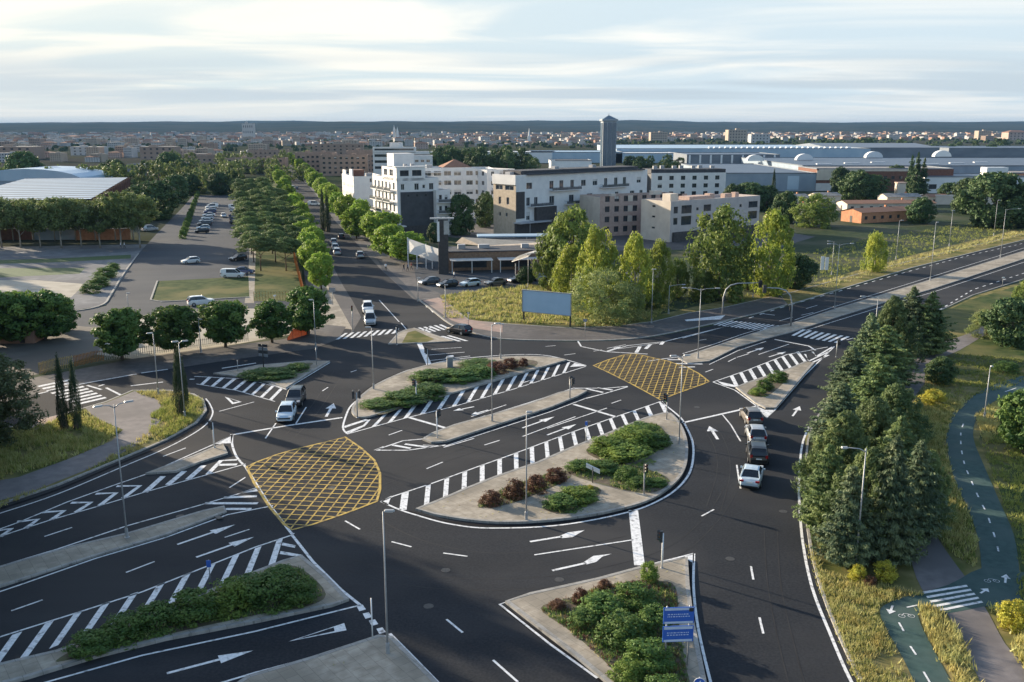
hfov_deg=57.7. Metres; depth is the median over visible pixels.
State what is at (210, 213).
parked car
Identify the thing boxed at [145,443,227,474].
traffic island
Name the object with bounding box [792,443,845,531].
conifer tree
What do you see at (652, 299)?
street lamp
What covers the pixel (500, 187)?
window
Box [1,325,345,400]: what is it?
pavement
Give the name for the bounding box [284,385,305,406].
waiting car
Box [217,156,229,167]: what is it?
tree
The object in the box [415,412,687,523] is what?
traffic island
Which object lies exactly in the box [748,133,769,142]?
distant block
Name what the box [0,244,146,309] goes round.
plaza
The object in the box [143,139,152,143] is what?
building
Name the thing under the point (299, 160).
street tree
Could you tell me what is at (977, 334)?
broad bush
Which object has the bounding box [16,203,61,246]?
tall tree
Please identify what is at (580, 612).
shrub
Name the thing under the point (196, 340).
picket fence
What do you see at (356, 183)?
apartment building
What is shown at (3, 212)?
tall tree
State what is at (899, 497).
conifer tree
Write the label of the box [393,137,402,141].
building
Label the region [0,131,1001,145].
distant town
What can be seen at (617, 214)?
apartment block
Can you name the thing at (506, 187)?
window
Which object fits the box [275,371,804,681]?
tyre marks
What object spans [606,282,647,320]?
bushy tree
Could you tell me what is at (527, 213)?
window
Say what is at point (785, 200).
broad tree
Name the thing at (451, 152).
park tree
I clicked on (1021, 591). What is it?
green grass
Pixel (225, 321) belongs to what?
clipped tree
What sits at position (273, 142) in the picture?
building
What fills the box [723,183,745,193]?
broad tree
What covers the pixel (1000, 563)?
cycle path
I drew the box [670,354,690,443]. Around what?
street lamp
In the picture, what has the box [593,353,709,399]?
road box markings
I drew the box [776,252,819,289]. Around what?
bushy tree
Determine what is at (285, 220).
stone pine
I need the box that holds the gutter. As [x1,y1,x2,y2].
[0,364,809,681]
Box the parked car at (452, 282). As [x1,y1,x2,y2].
[436,279,458,287]
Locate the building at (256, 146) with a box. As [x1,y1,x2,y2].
[248,143,266,149]
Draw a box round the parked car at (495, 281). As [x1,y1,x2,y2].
[484,277,507,285]
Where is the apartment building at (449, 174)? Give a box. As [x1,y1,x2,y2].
[425,159,474,215]
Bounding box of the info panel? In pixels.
[586,463,599,482]
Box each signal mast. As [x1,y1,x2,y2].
[722,280,761,313]
[762,285,792,325]
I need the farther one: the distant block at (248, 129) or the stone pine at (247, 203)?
the distant block at (248, 129)
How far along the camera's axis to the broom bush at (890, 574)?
62.71 m
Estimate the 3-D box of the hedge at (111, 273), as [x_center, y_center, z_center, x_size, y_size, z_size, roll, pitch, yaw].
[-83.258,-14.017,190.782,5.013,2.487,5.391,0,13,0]
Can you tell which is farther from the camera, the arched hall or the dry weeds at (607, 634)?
the arched hall
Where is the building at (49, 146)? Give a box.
[40,144,51,148]
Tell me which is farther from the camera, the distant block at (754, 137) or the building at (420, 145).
the distant block at (754, 137)
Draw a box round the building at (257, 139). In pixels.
[251,137,263,142]
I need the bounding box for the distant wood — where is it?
[14,132,1023,150]
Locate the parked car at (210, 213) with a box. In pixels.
[202,212,215,215]
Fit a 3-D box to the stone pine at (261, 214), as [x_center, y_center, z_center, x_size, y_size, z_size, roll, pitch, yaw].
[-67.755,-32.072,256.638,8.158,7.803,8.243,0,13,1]
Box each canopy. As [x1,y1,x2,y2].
[477,233,545,238]
[512,250,539,274]
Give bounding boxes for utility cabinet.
[446,356,452,367]
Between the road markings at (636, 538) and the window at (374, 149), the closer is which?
the road markings at (636, 538)
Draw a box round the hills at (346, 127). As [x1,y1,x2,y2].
[0,121,711,133]
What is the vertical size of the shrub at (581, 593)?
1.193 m
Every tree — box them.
[0,196,15,246]
[0,198,38,247]
[0,289,43,341]
[0,295,15,339]
[0,352,49,447]
[3,150,44,169]
[10,288,80,338]
[16,197,43,240]
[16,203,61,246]
[34,196,77,247]
[54,353,69,428]
[55,198,81,240]
[57,198,98,246]
[63,295,77,322]
[67,355,83,428]
[71,203,115,247]
[75,164,98,169]
[88,307,151,359]
[91,198,115,240]
[95,189,137,245]
[99,159,126,176]
[102,165,120,177]
[111,160,131,178]
[112,192,161,247]
[121,164,139,184]
[124,182,157,199]
[126,193,147,240]
[129,180,179,220]
[130,164,147,183]
[133,160,157,181]
[139,304,205,352]
[143,161,168,181]
[151,151,188,176]
[161,162,175,178]
[163,174,189,202]
[166,159,187,174]
[170,338,188,414]
[177,172,203,194]
[178,166,197,174]
[182,152,196,167]
[189,159,201,171]
[192,167,209,192]
[196,299,251,346]
[199,162,216,185]
[207,171,231,194]
[213,152,224,169]
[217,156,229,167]
[219,159,229,171]
[219,163,228,171]
[220,151,230,161]
[224,160,242,169]
[225,168,239,191]
[228,166,245,191]
[240,151,252,156]
[240,158,250,173]
[247,159,258,174]
[248,298,295,342]
[255,157,267,173]
[264,158,279,173]
[265,164,275,181]
[269,157,281,171]
[272,169,285,183]
[276,178,290,188]
[279,164,289,176]
[281,151,290,166]
[281,175,291,184]
[282,184,296,193]
[283,166,296,180]
[284,194,300,205]
[285,285,334,334]
[287,192,303,200]
[289,208,308,215]
[291,154,294,166]
[292,219,316,231]
[293,201,309,212]
[294,158,305,169]
[294,232,318,257]
[295,165,307,180]
[297,163,309,175]
[297,238,330,271]
[299,212,318,223]
[301,225,325,241]
[303,251,333,289]
[304,167,315,183]
[307,170,323,188]
[312,177,327,193]
[317,182,334,198]
[319,190,325,230]
[322,183,340,202]
[324,189,330,231]
[328,192,342,216]
[333,194,356,220]
[339,207,369,238]
[350,198,370,227]
[358,211,374,237]
[360,210,402,243]
[367,223,403,257]
[386,231,427,262]
[426,223,437,242]
[429,151,442,165]
[433,145,446,164]
[441,154,450,163]
[445,146,461,162]
[445,193,475,235]
[451,150,464,162]
[461,147,472,160]
[463,150,480,166]
[468,152,484,166]
[474,191,493,227]
[475,147,485,159]
[478,146,488,163]
[480,153,497,167]
[494,148,505,167]
[499,149,513,168]
[501,144,513,156]
[506,159,522,169]
[513,147,531,165]
[515,266,534,284]
[521,155,536,168]
[527,158,541,168]
[530,227,565,289]
[540,201,602,287]
[548,242,593,303]
[565,266,636,326]
[575,223,623,314]
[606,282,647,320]
[614,230,654,308]
[622,155,634,165]
[623,156,633,165]
[632,156,645,168]
[632,160,641,168]
[641,290,665,309]
[643,159,653,167]
[645,238,675,303]
[647,155,654,167]
[657,160,669,167]
[662,154,672,161]
[662,159,669,167]
[665,257,690,298]
[669,161,679,167]
[673,157,683,164]
[682,203,759,303]
[688,270,718,302]
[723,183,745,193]
[738,182,769,210]
[738,256,755,290]
[743,206,795,297]
[752,185,778,210]
[772,168,775,186]
[772,190,799,223]
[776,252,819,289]
[788,193,840,228]
[790,409,873,505]
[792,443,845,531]
[797,381,860,447]
[810,446,927,566]
[811,465,881,568]
[817,346,868,398]
[823,395,917,469]
[829,166,849,191]
[833,312,890,371]
[835,169,878,199]
[838,355,916,415]
[852,434,929,566]
[857,325,924,386]
[858,174,892,199]
[859,229,888,272]
[860,294,928,369]
[865,137,873,142]
[876,416,925,465]
[880,383,935,450]
[889,164,904,167]
[896,439,954,543]
[898,285,936,354]
[905,155,914,192]
[905,197,938,223]
[907,152,924,193]
[913,291,959,354]
[919,158,930,193]
[928,449,958,523]
[936,182,956,194]
[950,177,988,214]
[954,171,1023,228]
[972,141,979,145]
[993,138,1006,145]
[997,140,1010,145]
[997,184,1023,227]
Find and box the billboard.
[522,289,571,326]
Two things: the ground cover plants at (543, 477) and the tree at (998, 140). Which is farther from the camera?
the tree at (998, 140)
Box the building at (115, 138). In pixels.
[110,136,120,141]
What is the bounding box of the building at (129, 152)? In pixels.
[123,146,137,157]
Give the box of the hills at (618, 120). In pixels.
[0,120,1023,123]
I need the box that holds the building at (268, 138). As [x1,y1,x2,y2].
[261,136,272,139]
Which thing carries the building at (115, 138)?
on the ground at (145, 236)
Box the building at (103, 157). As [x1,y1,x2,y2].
[90,153,107,161]
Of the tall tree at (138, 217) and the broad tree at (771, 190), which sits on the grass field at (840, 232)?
the broad tree at (771, 190)
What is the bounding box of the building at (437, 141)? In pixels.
[433,140,442,144]
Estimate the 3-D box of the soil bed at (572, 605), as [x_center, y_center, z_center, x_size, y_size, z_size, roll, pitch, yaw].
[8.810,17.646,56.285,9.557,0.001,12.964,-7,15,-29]
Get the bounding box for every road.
[0,165,1023,681]
[74,195,294,326]
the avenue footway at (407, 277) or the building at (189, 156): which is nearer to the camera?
the avenue footway at (407, 277)
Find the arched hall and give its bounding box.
[0,166,112,184]
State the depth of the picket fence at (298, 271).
191.85 m
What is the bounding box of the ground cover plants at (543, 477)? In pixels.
[479,472,569,506]
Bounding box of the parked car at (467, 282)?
[459,278,480,286]
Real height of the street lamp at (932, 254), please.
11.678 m
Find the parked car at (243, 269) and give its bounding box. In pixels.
[237,266,254,273]
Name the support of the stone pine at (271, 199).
on the pine bed at (268, 262)
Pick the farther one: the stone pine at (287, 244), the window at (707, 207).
the window at (707, 207)
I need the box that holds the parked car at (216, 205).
[205,203,218,207]
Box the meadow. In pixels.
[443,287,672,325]
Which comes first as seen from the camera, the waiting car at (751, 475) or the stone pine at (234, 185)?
the waiting car at (751, 475)
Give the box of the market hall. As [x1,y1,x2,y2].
[0,177,130,202]
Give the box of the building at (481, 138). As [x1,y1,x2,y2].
[479,136,489,142]
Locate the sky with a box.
[0,0,1023,122]
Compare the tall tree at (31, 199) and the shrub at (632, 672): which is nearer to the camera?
the shrub at (632, 672)
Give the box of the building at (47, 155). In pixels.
[45,151,55,157]
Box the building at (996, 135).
[991,133,1001,136]
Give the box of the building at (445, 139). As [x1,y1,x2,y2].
[439,137,453,141]
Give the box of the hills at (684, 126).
[7,121,1023,131]
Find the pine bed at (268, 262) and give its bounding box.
[255,180,303,269]
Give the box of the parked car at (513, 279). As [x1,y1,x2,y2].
[507,274,522,282]
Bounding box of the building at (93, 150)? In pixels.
[86,146,104,156]
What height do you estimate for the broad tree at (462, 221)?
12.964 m
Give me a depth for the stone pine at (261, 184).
383.58 m
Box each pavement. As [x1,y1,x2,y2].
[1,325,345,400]
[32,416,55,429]
[419,295,786,340]
[423,298,502,332]
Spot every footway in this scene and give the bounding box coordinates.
[303,179,441,301]
[348,226,441,298]
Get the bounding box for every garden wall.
[1,228,31,239]
[32,228,74,239]
[76,228,130,239]
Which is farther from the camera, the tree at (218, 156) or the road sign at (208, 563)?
the tree at (218, 156)
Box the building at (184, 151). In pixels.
[181,149,195,157]
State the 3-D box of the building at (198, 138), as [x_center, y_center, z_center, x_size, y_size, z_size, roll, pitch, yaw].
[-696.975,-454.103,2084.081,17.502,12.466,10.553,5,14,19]
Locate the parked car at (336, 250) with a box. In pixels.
[333,247,340,254]
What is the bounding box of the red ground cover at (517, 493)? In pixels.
[501,477,554,502]
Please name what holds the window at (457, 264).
in the restaurant
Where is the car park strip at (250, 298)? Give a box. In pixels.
[245,248,255,302]
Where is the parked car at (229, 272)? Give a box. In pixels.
[220,268,245,277]
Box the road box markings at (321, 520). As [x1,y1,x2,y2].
[246,437,380,529]
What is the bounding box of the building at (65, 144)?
[60,142,70,145]
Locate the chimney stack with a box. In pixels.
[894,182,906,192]
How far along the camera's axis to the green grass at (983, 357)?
115.03 m
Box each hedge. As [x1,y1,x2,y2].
[77,283,100,293]
[85,275,109,287]
[93,267,118,277]
[105,262,120,269]
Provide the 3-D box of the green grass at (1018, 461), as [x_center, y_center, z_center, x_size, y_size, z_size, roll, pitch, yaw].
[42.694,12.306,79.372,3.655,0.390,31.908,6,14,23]
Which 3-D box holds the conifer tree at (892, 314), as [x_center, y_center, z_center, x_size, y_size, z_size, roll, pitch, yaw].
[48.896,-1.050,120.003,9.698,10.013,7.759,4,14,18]
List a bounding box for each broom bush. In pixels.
[847,563,867,581]
[863,575,877,587]
[873,559,899,583]
[915,388,949,407]
[987,360,1020,374]
[994,598,1023,633]
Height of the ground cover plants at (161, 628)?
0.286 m
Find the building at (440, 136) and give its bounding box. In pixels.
[435,134,446,137]
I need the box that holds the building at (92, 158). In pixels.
[85,156,99,161]
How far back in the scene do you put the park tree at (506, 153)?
555.80 m
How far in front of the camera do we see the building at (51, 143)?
1538.26 m
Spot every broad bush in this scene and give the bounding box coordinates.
[923,356,959,384]
[964,309,1007,339]
[977,296,1023,347]
[994,388,1023,452]
[1011,280,1023,299]
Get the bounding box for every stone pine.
[228,178,244,185]
[228,190,248,200]
[229,224,265,253]
[230,182,243,196]
[231,196,254,205]
[231,205,254,215]
[231,216,261,228]
[232,211,260,222]
[234,185,249,192]
[234,200,257,208]
[234,236,280,270]
[237,230,262,261]
[242,178,255,183]
[244,183,257,187]
[246,189,267,198]
[246,193,268,201]
[250,199,270,206]
[252,177,272,183]
[252,216,281,225]
[253,205,278,214]
[253,211,280,220]
[254,181,272,188]
[255,223,285,253]
[260,186,278,193]
[260,189,278,197]
[260,229,285,261]
[264,205,287,216]
[265,236,303,270]
[268,197,280,200]
[268,200,290,206]
[270,188,287,195]
[275,194,294,204]
[275,212,295,217]
[276,216,295,225]
[279,224,302,253]
[281,205,304,212]
[284,231,301,261]
[287,216,312,226]
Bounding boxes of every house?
[794,192,808,202]
[808,191,841,203]
[836,198,935,210]
[841,205,911,222]
[876,192,922,199]
[921,192,953,200]
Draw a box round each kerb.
[76,253,138,310]
[150,281,247,301]
[804,279,1023,681]
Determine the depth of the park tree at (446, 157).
566.06 m
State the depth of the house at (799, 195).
366.10 m
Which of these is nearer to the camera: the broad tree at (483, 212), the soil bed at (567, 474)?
the soil bed at (567, 474)
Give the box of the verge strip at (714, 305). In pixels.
[612,228,1023,325]
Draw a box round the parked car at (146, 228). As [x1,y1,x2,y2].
[141,225,157,231]
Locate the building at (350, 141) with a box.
[342,139,358,143]
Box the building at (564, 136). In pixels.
[560,134,567,138]
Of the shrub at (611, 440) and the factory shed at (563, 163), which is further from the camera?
the factory shed at (563, 163)
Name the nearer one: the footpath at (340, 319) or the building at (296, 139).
the footpath at (340, 319)
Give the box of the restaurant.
[448,237,607,273]
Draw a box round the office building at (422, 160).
[414,155,432,165]
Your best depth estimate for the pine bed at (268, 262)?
213.58 m
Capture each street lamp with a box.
[93,400,133,537]
[146,332,158,394]
[172,340,187,416]
[198,319,201,352]
[309,299,316,347]
[365,326,374,388]
[382,509,394,653]
[491,322,500,420]
[500,323,503,358]
[525,411,532,519]
[651,269,655,322]
[667,284,685,313]
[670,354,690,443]
[682,287,720,357]
[827,243,853,309]
[841,446,866,561]
[930,222,937,279]
[983,365,993,417]
[999,208,1020,257]
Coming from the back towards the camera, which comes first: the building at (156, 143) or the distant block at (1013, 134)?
the distant block at (1013, 134)
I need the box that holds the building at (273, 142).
[262,140,275,145]
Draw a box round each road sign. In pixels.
[206,560,210,584]
[329,288,334,302]
[370,598,372,636]
[694,677,704,681]
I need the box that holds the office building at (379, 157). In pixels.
[373,143,431,174]
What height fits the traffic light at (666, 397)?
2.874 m
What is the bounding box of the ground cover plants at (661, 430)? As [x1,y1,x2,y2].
[588,422,668,463]
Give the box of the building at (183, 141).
[178,138,186,145]
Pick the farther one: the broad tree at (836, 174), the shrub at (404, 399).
the broad tree at (836, 174)
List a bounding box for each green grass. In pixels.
[148,394,203,437]
[665,223,1015,311]
[805,544,919,681]
[913,381,980,562]
[935,353,1023,395]
[982,433,1023,563]
[1016,572,1023,657]
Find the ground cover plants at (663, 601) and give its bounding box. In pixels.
[543,580,688,681]
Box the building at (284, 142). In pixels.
[281,140,289,145]
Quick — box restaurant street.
[376,257,660,299]
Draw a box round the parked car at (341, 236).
[338,233,344,238]
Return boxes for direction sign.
[258,344,267,366]
[662,605,694,664]
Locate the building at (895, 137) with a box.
[887,134,899,139]
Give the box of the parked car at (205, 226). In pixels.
[196,224,209,228]
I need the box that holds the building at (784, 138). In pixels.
[781,136,787,140]
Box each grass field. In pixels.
[12,191,1023,414]
[940,285,1023,571]
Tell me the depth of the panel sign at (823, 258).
196.64 m
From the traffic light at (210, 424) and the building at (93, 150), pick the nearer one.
the traffic light at (210, 424)
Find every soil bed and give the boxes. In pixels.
[56,565,325,661]
[254,363,312,377]
[375,388,446,413]
[416,359,537,385]
[477,471,570,507]
[541,581,689,681]
[543,486,600,513]
[566,459,668,492]
[586,423,669,464]
[747,373,788,396]
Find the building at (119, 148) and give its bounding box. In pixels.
[115,145,133,156]
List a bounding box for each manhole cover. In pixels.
[423,604,433,608]
[441,568,449,571]
[555,577,563,581]
[725,557,734,560]
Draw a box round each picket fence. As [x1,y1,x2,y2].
[38,355,73,374]
[73,350,103,366]
[104,333,247,359]
[253,291,285,300]
[293,252,303,286]
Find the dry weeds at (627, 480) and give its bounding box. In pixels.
[576,460,658,490]
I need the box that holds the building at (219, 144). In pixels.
[207,140,220,148]
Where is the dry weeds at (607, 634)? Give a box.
[548,580,685,681]
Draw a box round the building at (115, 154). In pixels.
[108,151,122,157]
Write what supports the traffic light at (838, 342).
on the road at (500, 565)
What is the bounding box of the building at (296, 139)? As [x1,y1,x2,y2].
[293,136,299,142]
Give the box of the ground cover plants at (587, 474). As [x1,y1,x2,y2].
[576,458,669,491]
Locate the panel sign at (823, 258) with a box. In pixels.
[820,256,828,272]
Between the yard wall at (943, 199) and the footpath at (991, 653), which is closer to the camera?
the footpath at (991, 653)
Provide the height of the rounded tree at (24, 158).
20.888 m
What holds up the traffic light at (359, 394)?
on the traffic island at (398, 381)
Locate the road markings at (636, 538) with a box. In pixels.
[0,246,1022,681]
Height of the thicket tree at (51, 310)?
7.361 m
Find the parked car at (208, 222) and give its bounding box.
[197,220,211,225]
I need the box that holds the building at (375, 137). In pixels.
[369,135,381,138]
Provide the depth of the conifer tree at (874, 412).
80.42 m
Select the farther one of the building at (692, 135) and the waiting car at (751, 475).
the building at (692, 135)
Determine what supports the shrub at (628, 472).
on the soil bed at (606, 480)
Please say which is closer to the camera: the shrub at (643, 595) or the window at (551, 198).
the shrub at (643, 595)
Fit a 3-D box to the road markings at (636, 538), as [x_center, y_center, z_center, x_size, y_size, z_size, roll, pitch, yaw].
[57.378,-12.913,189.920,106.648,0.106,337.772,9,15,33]
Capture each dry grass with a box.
[0,389,203,507]
[0,408,119,478]
[806,544,924,681]
[812,230,1023,291]
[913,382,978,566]
[915,601,984,681]
[974,400,1000,442]
[986,600,1023,668]
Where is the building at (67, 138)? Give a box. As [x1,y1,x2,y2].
[59,136,71,139]
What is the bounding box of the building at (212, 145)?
[203,142,217,148]
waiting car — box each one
[275,401,296,421]
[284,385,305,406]
[361,300,373,312]
[363,309,376,325]
[445,323,472,335]
[739,407,763,424]
[739,464,764,488]
[744,424,766,442]
[745,441,768,463]
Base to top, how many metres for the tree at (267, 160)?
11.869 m
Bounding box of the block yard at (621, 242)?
[425,219,813,250]
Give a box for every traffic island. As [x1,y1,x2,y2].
[0,506,226,587]
[0,555,348,681]
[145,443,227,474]
[213,361,329,388]
[238,634,437,681]
[351,356,566,417]
[388,328,453,344]
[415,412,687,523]
[422,388,586,443]
[505,557,706,681]
[678,251,1023,363]
[736,361,814,408]
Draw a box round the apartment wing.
[433,188,451,234]
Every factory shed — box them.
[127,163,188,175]
[488,151,553,162]
[530,150,621,162]
[548,159,591,167]
[597,144,870,156]
[616,152,672,162]
[673,152,779,165]
[681,155,816,190]
[741,150,1023,172]
[796,143,939,156]
[798,166,953,190]
[915,167,1023,192]
[934,146,1023,156]
[1008,170,1023,175]
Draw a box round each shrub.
[61,628,115,661]
[94,609,146,649]
[130,599,179,638]
[163,586,219,628]
[204,575,252,620]
[229,571,263,598]
[236,367,271,380]
[237,570,294,616]
[250,367,298,380]
[264,563,298,578]
[276,575,318,607]
[286,362,310,372]
[358,397,394,410]
[377,390,426,407]
[400,381,447,400]
[407,368,451,383]
[433,368,482,384]
[458,358,495,367]
[464,364,496,379]
[477,489,501,507]
[486,361,508,374]
[501,477,525,501]
[502,357,518,368]
[518,357,528,366]
[524,474,547,494]
[540,491,582,512]
[545,467,567,483]
[547,598,567,611]
[559,485,599,506]
[562,459,594,472]
[563,606,601,632]
[570,586,587,604]
[573,589,627,622]
[587,607,646,654]
[589,435,627,456]
[589,459,620,475]
[596,441,655,465]
[596,579,611,589]
[604,425,657,450]
[605,655,645,681]
[610,465,638,482]
[614,580,657,613]
[616,421,658,437]
[622,636,676,676]
[624,580,650,597]
[625,475,651,489]
[635,602,671,639]
[640,560,659,583]
[644,431,672,449]
[644,673,683,681]
[647,477,667,487]
[748,387,768,396]
[756,379,774,390]
[764,370,788,382]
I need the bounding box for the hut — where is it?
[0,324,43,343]
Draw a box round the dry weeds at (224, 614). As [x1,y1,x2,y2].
[120,572,321,641]
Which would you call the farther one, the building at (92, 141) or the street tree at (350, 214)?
the building at (92, 141)
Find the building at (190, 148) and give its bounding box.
[182,146,194,149]
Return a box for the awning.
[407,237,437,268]
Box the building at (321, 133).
[316,132,327,135]
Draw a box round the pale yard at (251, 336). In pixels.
[97,309,325,358]
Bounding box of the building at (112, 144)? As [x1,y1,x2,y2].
[107,142,124,148]
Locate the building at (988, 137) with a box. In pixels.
[980,135,993,140]
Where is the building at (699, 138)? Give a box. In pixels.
[693,137,702,140]
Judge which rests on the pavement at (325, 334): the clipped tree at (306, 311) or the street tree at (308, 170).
the clipped tree at (306, 311)
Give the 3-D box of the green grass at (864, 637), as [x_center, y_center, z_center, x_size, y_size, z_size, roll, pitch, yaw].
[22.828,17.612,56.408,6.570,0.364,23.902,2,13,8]
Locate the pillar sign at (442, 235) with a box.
[430,217,453,273]
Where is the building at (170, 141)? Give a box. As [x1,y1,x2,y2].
[165,138,175,145]
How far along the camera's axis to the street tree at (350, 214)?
255.00 m
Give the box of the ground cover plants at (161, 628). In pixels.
[92,566,321,646]
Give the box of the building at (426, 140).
[420,139,434,142]
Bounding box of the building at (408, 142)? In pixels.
[405,139,412,145]
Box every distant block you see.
[0,145,45,158]
[70,145,108,154]
[139,145,180,158]
[242,121,255,137]
[649,131,667,141]
[725,128,746,141]
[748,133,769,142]
[954,133,965,138]
[974,130,991,139]
[1001,130,1023,139]
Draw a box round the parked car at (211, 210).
[203,209,216,212]
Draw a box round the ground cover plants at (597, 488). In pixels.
[546,485,598,512]
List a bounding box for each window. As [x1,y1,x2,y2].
[374,149,413,150]
[374,154,429,156]
[375,160,386,162]
[400,170,408,175]
[412,170,420,175]
[414,183,418,189]
[444,171,450,175]
[444,180,450,184]
[453,261,486,267]
[454,171,460,175]
[454,180,460,184]
[466,180,472,184]
[496,185,502,189]
[501,260,530,266]
[505,186,513,189]
[526,183,531,188]
[526,197,529,205]
[526,212,529,219]
[549,196,553,202]
[605,196,609,201]
[614,206,618,211]
[681,205,690,213]
[681,216,690,224]
[704,204,710,210]
[748,201,756,207]
[748,211,756,218]
[929,184,936,188]
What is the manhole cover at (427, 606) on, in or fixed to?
on the road at (500, 565)
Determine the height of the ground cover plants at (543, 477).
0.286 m
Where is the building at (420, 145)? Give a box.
[414,142,427,148]
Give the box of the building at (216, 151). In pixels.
[214,149,222,153]
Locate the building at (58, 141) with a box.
[46,138,60,145]
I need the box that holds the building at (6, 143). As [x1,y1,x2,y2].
[0,141,15,145]
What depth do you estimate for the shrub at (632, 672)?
51.25 m
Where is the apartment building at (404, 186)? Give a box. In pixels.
[370,153,438,235]
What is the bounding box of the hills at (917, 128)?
[747,125,1023,133]
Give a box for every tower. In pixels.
[392,127,398,139]
[599,115,617,165]
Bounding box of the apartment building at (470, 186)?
[460,167,493,218]
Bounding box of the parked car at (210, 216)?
[201,215,213,218]
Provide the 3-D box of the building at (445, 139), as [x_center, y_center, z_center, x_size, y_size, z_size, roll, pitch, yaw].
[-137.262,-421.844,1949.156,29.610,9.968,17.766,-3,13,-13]
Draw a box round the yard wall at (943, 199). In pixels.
[935,195,993,203]
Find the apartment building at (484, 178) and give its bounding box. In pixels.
[475,167,514,209]
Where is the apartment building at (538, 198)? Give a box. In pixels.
[492,165,646,237]
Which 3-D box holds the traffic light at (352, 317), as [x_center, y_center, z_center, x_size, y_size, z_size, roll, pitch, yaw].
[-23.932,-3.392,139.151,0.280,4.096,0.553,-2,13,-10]
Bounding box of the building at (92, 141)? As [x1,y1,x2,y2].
[85,137,100,145]
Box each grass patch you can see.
[402,331,432,342]
[925,615,979,681]
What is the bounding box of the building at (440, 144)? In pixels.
[435,143,446,147]
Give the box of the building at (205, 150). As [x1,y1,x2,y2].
[196,147,213,153]
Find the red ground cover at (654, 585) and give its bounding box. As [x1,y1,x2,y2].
[542,579,686,681]
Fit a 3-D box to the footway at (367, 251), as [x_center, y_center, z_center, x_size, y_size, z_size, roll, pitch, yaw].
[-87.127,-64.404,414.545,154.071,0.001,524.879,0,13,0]
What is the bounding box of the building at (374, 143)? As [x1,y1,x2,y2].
[369,141,381,145]
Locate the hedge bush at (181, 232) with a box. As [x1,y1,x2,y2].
[178,229,186,238]
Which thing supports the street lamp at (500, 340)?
on the traffic island at (398, 381)
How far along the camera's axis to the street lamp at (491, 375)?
95.84 m
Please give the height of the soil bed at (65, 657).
0.001 m
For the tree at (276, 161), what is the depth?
569.50 m
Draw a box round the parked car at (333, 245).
[331,243,338,249]
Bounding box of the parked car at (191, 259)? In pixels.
[180,256,200,263]
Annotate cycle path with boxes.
[880,568,1023,681]
[946,376,1023,605]
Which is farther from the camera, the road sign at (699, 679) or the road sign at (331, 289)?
the road sign at (331, 289)
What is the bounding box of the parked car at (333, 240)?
[330,238,336,244]
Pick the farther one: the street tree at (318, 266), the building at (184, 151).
the building at (184, 151)
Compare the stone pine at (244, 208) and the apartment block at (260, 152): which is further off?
the apartment block at (260, 152)
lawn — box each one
[0,255,130,263]
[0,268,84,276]
[152,276,248,300]
[254,270,302,300]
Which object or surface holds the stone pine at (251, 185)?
on the pine bed at (268, 262)
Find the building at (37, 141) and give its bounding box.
[28,138,45,145]
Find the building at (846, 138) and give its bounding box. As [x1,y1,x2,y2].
[840,136,851,140]
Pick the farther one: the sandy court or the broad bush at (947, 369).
the sandy court
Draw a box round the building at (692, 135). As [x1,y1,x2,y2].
[689,133,696,138]
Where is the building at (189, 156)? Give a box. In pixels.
[183,153,207,161]
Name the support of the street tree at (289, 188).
on the avenue side strip at (343, 298)
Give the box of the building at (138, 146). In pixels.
[134,144,145,151]
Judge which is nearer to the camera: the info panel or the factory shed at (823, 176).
the info panel
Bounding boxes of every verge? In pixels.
[0,390,206,504]
[781,233,1023,304]
[805,283,1023,681]
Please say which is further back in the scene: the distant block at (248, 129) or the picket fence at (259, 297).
the distant block at (248, 129)
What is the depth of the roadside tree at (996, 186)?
280.96 m
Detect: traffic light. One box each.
[208,421,214,447]
[351,305,353,331]
[352,389,360,417]
[412,379,416,398]
[424,347,427,364]
[436,409,440,437]
[569,376,574,397]
[643,463,647,493]
[657,529,663,568]
[663,394,667,418]
[835,339,840,356]
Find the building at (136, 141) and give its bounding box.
[124,137,139,144]
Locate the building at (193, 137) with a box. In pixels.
[191,135,202,140]
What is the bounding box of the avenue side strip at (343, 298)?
[303,264,360,329]
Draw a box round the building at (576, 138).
[570,136,580,141]
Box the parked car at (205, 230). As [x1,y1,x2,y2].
[194,228,208,232]
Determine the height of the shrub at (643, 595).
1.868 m
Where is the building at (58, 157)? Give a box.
[49,152,67,161]
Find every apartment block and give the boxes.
[195,153,243,166]
[225,156,288,172]
[248,148,288,156]
[295,150,336,173]
[312,143,363,153]
[320,153,368,175]
[346,148,372,172]
[580,190,686,235]
[640,192,759,241]
[643,165,725,194]
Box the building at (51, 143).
[41,141,56,145]
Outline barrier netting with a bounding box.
[287,328,306,339]
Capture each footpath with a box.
[0,391,160,499]
[313,284,351,328]
[905,326,1023,681]
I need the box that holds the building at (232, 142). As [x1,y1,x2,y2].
[223,141,238,145]
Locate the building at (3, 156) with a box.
[0,152,19,161]
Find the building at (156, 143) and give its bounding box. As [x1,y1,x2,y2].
[151,141,163,144]
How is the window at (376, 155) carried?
in the office building at (379, 157)
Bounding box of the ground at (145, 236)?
[0,134,1023,309]
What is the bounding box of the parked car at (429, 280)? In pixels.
[418,276,440,284]
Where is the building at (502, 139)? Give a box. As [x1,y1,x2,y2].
[499,136,510,141]
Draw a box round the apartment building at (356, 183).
[342,169,378,210]
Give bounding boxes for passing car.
[186,295,213,305]
[308,201,319,205]
[355,251,364,257]
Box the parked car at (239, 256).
[228,253,246,260]
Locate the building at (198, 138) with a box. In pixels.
[196,136,205,140]
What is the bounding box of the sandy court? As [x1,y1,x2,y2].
[0,280,82,296]

